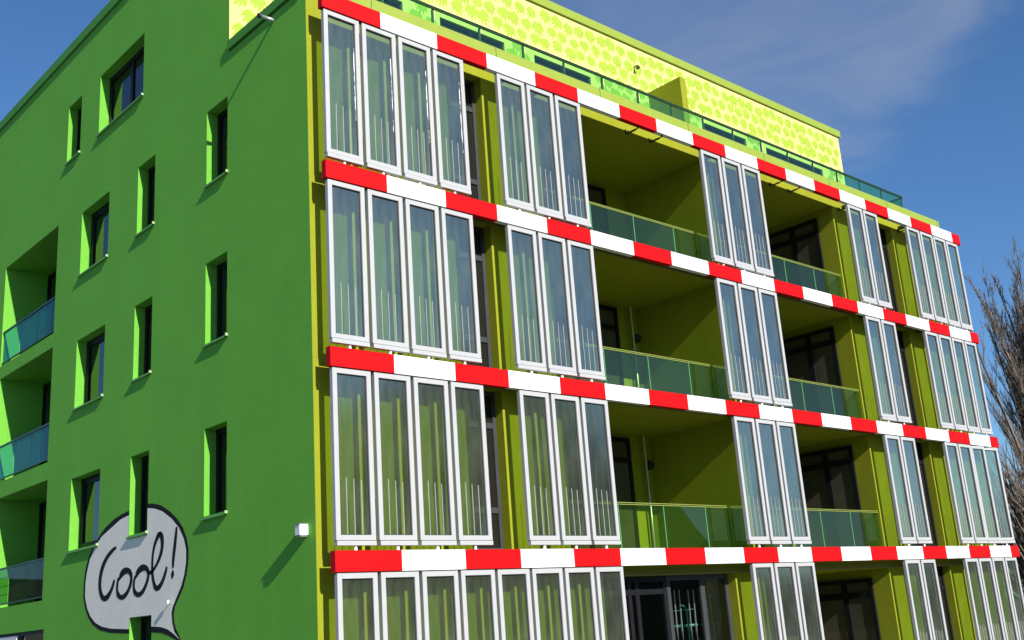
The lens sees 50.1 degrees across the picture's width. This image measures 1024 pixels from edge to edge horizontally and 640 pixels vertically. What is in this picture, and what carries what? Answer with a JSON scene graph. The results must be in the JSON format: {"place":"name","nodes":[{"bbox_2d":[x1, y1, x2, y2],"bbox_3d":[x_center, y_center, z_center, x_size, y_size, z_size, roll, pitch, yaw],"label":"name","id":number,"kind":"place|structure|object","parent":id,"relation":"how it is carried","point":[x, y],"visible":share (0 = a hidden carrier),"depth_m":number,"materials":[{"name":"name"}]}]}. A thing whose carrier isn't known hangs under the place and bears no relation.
{"place":"outdoors","nodes":[
{"label":"outdoors","id":0,"kind":"place"},
{"bbox_2d":[0,0,1023,639],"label":"apartment building","id":1,"kind":"structure","parent":0,"point":[374,294],"depth_m":22.23,"materials":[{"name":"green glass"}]},
{"bbox_2d":[0,630,43,639],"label":"window","id":2,"kind":"structure","parent":1,"relation":"in","point":[38,634],"depth_m":24.76,"materials":[{"name":"black glass"}]},
{"bbox_2d":[35,501,46,601],"bbox_3d":[-10.865,5.528,26.510,0.060,2.570,3.360,10,-21,-41],"label":"balcony door","id":3,"kind":"structure","parent":1,"relation":"in","point":[42,507],"depth_m":27.71,"materials":[{"name":"black glass"}]},
{"bbox_2d":[39,381,50,464],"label":"balcony door","id":4,"kind":"structure","parent":1,"relation":"in","point":[47,387],"depth_m":28.69,"materials":[{"name":"black glass"}]},
{"bbox_2d":[46,270,56,337],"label":"balcony door","id":5,"kind":"structure","parent":1,"relation":"in","point":[51,287],"depth_m":29.60,"materials":[{"name":"black glass"}]},
{"bbox_2d":[64,107,81,165],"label":"window","id":6,"kind":"structure","parent":1,"relation":"in","point":[80,110],"depth_m":27.08,"materials":[{"name":"black glass"}]},
{"bbox_2d":[66,473,99,553],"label":"window","id":7,"kind":"structure","parent":1,"relation":"in","point":[90,488],"depth_m":23.48,"materials":[{"name":"black glass"}]},
{"bbox_2d":[72,332,104,410],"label":"window","id":8,"kind":"structure","parent":1,"relation":"in","point":[95,347],"depth_m":24.33,"materials":[{"name":"black glass"}]},
{"bbox_2d":[77,202,108,277],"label":"window","id":9,"kind":"structure","parent":1,"relation":"in","point":[100,219],"depth_m":25.18,"materials":[{"name":"black glass"}]},
{"bbox_2d":[96,46,143,136],"bbox_3d":[-8.753,-5.275,24.822,0.340,1.560,2.455,10,-21,-41],"label":"window","id":10,"kind":"structure","parent":1,"relation":"in","point":[126,86],"depth_m":25.14,"materials":[{"name":"black glass"}]},
{"bbox_2d":[126,455,148,538],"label":"window","id":11,"kind":"structure","parent":1,"relation":"in","point":[145,460],"depth_m":21.54,"materials":[{"name":"black glass"}]},
{"bbox_2d":[130,304,151,382],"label":"window","id":12,"kind":"structure","parent":1,"relation":"in","point":[148,310],"depth_m":22.38,"materials":[{"name":"black glass"}]},
{"bbox_2d":[134,165,154,237],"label":"window","id":13,"kind":"structure","parent":1,"relation":"in","point":[151,173],"depth_m":23.23,"materials":[{"name":"black glass"}]},
{"bbox_2d":[141,616,150,639],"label":"window","id":14,"kind":"structure","parent":1,"relation":"in","point":[145,621],"depth_m":20.74,"materials":[{"name":"black glass"}]},
{"bbox_2d":[201,426,227,520],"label":"window","id":15,"kind":"structure","parent":1,"relation":"in","point":[221,434],"depth_m":19.33,"materials":[{"name":"black glass"}]},
{"bbox_2d":[202,260,227,347],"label":"window","id":16,"kind":"structure","parent":1,"relation":"in","point":[221,268],"depth_m":20.18,"materials":[{"name":"black glass"}]},
{"bbox_2d":[203,108,227,188],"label":"window","id":17,"kind":"structure","parent":1,"relation":"in","point":[222,169],"depth_m":21.03,"materials":[{"name":"black glass"}]},
{"bbox_2d":[257,13,273,21],"bbox_3d":[-4.390,-5.382,19.498,0.313,0.087,0.086,10,-21,-41],"label":"roof spout","id":18,"kind":"object","parent":1,"relation":"attached to","point":[264,17],"visible":1,"depth_m":19.46,"materials":[{"name":"metal"}]},
{"bbox_2d":[294,523,308,536],"bbox_3d":[-3.180,3.175,16.522,0.162,0.192,0.156,10,-21,-41],"label":"wall lamp","id":19,"kind":"object","parent":1,"relation":"attached to","point":[301,529],"visible":1,"depth_m":16.48,"materials":[{"name":"white plastic"}]},
{"bbox_2d":[376,0,400,9],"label":"window","id":20,"kind":"structure","parent":1,"relation":"in","point":[395,4],"depth_m":24.16,"materials":[{"name":"blue glass"}]},
{"bbox_2d":[449,74,480,199],"bbox_3d":[-0.968,-3.336,20.832,0.795,2.855,0.060,10,-21,-41],"label":"window","id":21,"kind":"structure","parent":1,"relation":"in","point":[453,80],"depth_m":20.96,"materials":[{"name":"grey glass"}]},
{"bbox_2d":[440,19,502,49],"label":"window","id":22,"kind":"structure","parent":1,"relation":"in","point":[443,23],"depth_m":25.59,"materials":[{"name":"blue glass"}]},
{"bbox_2d":[458,222,491,367],"bbox_3d":[-0.758,-0.376,19.998,0.795,2.910,0.060,10,-21,-41],"label":"window","id":23,"kind":"structure","parent":1,"relation":"in","point":[483,310],"depth_m":20.10,"materials":[{"name":"grey glass"}]},
{"bbox_2d":[467,390,503,548],"bbox_3d":[-0.545,2.625,19.153,0.795,2.840,0.060,10,-21,-41],"label":"window","id":24,"kind":"structure","parent":1,"relation":"in","point":[489,403],"depth_m":19.24,"materials":[{"name":"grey glass"}]},
{"bbox_2d":[534,56,588,83],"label":"window","id":25,"kind":"structure","parent":1,"relation":"in","point":[539,61],"depth_m":27.54,"materials":[{"name":"blue glass"}]},
{"bbox_2d":[543,170,606,205],"bbox_3d":[1.249,-2.100,25.670,3.030,2.755,0.060,10,-21,-41],"label":"balcony door","id":26,"kind":"structure","parent":1,"relation":"in","point":[597,195],"depth_m":26.36,"materials":[{"name":"black glass"}]},
{"bbox_2d":[553,295,620,350],"bbox_3d":[1.459,0.860,24.836,3.030,2.810,0.060,10,-21,-41],"label":"window","id":27,"kind":"structure","parent":1,"relation":"in","point":[609,326],"depth_m":25.44,"materials":[{"name":"black glass"}]},
{"bbox_2d":[564,432,635,503],"bbox_3d":[1.672,3.861,23.991,3.030,2.740,0.060,10,-21,-41],"label":"balcony door","id":28,"kind":"structure","parent":1,"relation":"in","point":[621,449],"depth_m":24.53,"materials":[{"name":"black glass"}]},
{"bbox_2d":[634,334,640,342],"bbox_3d":[3.024,0.440,26.418,0.220,0.220,0.134,10,-21,-41],"label":"balcony lamp","id":29,"kind":"object","parent":1,"relation":"attached to","point":[637,338],"visible":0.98,"depth_m":26.36,"materials":[{"name":"grey metal"}]},
{"bbox_2d":[603,575,671,639],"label":"entrance door","id":30,"kind":"structure","parent":1,"relation":"in","point":[636,592],"depth_m":20.96,"materials":[{"name":"black glass"}]},
{"bbox_2d":[647,461,653,469],"bbox_3d":[3.233,3.393,25.587,0.220,0.220,0.134,10,-21,-41],"label":"balcony lamp","id":31,"kind":"object","parent":1,"relation":"attached to","point":[650,465],"visible":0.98,"depth_m":25.53,"materials":[{"name":"grey metal"}]},
{"bbox_2d":[673,589,718,639],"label":"pipework","id":32,"kind":"object","parent":1,"relation":"in","point":[687,625],"visible":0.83,"depth_m":22.74,"materials":[{"name":"white"}]},
{"bbox_2d":[666,573,734,639],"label":"shop window","id":33,"kind":"structure","parent":1,"relation":"in","point":[700,577],"depth_m":22.26,"materials":[{"name":"black glass"}]},
{"bbox_2d":[704,124,744,144],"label":"window","id":34,"kind":"structure","parent":1,"relation":"in","point":[708,128],"depth_m":31.92,"materials":[{"name":"blue glass"}]},
{"bbox_2d":[719,228,745,247],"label":"balcony door","id":35,"kind":"structure","parent":1,"relation":"in","point":[722,234],"depth_m":30.46,"materials":[{"name":"grey glass"}]},
{"bbox_2d":[733,336,762,374],"bbox_3d":[5.593,1.654,28.476,3.900,2.690,0.060,10,-21,-41],"label":"balcony door","id":36,"kind":"structure","parent":1,"relation":"in","point":[753,345],"depth_m":29.57,"materials":[{"name":"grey glass"}]},
{"bbox_2d":[748,454,780,508],"bbox_3d":[5.807,4.655,27.631,3.900,2.620,0.060,10,-21,-41],"label":"balcony door","id":37,"kind":"structure","parent":1,"relation":"in","point":[769,461],"depth_m":28.64,"materials":[{"name":"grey glass"}]},
{"bbox_2d":[765,584,798,639],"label":"balcony door","id":38,"kind":"structure","parent":1,"relation":"in","point":[790,622],"depth_m":27.75,"materials":[{"name":"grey glass"}]},
{"bbox_2d":[756,218,824,270],"bbox_3d":[7.695,-1.255,30.075,0.060,2.635,1.980,10,-21,-41],"label":"balcony door","id":39,"kind":"structure","parent":1,"relation":"in","point":[800,243],"depth_m":30.02,"materials":[{"name":"black glass"}]},
{"bbox_2d":[766,149,821,175],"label":"window","id":40,"kind":"structure","parent":1,"relation":"in","point":[769,152],"depth_m":34.25,"materials":[{"name":"blue glass"}]},
{"bbox_2d":[770,326,842,387],"bbox_3d":[7.905,1.706,29.241,0.060,2.690,1.980,10,-21,-41],"label":"balcony door","id":41,"kind":"structure","parent":1,"relation":"in","point":[812,356],"depth_m":29.24,"materials":[{"name":"black glass"}]},
{"bbox_2d":[785,445,861,511],"bbox_3d":[8.118,4.707,28.396,0.060,2.620,1.980,10,-21,-41],"label":"balcony door","id":42,"kind":"structure","parent":1,"relation":"in","point":[829,478],"depth_m":28.42,"materials":[{"name":"black glass"}]},
{"bbox_2d":[803,578,880,639],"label":"balcony door","id":43,"kind":"structure","parent":1,"relation":"in","point":[848,607],"depth_m":27.57,"materials":[{"name":"black glass"}]},
{"bbox_2d":[858,221,897,311],"bbox_3d":[10.170,-1.351,30.691,1.830,2.855,0.060,10,-21,-41],"label":"window","id":44,"kind":"structure","parent":1,"relation":"in","point":[871,229],"depth_m":31.02,"materials":[{"name":"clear glass"}]},
{"bbox_2d":[875,325,917,425],"bbox_3d":[10.381,1.610,29.858,1.830,2.910,0.060,10,-21,-41],"label":"window","id":45,"kind":"structure","parent":1,"relation":"in","point":[888,332],"depth_m":30.16,"materials":[{"name":"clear glass"}]},
{"bbox_2d":[894,440,937,545],"bbox_3d":[10.594,4.611,29.013,1.830,2.840,0.060,10,-21,-41],"label":"window","id":46,"kind":"structure","parent":1,"relation":"in","point":[907,445],"depth_m":29.29,"materials":[{"name":"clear glass"}]},
{"bbox_2d":[914,567,953,639],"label":"window","id":47,"kind":"structure","parent":1,"relation":"in","point":[928,570],"depth_m":28.50,"materials":[{"name":"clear glass"}]},
{"bbox_2d":[0,0,1023,596],"label":"sky","id":48,"kind":"structure","parent":0,"point":[924,98],"materials":[{"name":"blue"}]},
{"bbox_2d":[1006,596,1023,639],"bbox_3d":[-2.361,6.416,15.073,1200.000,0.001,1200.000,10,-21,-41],"label":"ground","id":49,"kind":"structure","parent":0,"point":[1018,607],"depth_m":97.77,"materials":[{"name":"grey"}]},
{"bbox_2d":[949,234,1023,465],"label":"bare poplar","id":50,"kind":"object","parent":49,"relation":"on","point":[1015,375],"visible":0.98,"depth_m":49.48,"materials":[{"name":"brown plant"}]},
{"bbox_2d":[985,321,1017,367],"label":"bare poplar","id":51,"kind":"object","parent":49,"relation":"on","point":[1008,344],"visible":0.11,"depth_m":53.61,"materials":[{"name":"brown plant"}]},
{"bbox_2d":[980,410,1023,600],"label":"bare shrub","id":52,"kind":"object","parent":49,"relation":"on","point":[1015,500],"visible":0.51,"depth_m":42.01,"materials":[{"name":"plant"}]},
{"bbox_2d":[1001,309,1023,473],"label":"bare poplar","id":53,"kind":"object","parent":49,"relation":"on","point":[1015,398],"visible":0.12,"depth_m":67.59,"materials":[{"name":"brown plant"}]}
]}

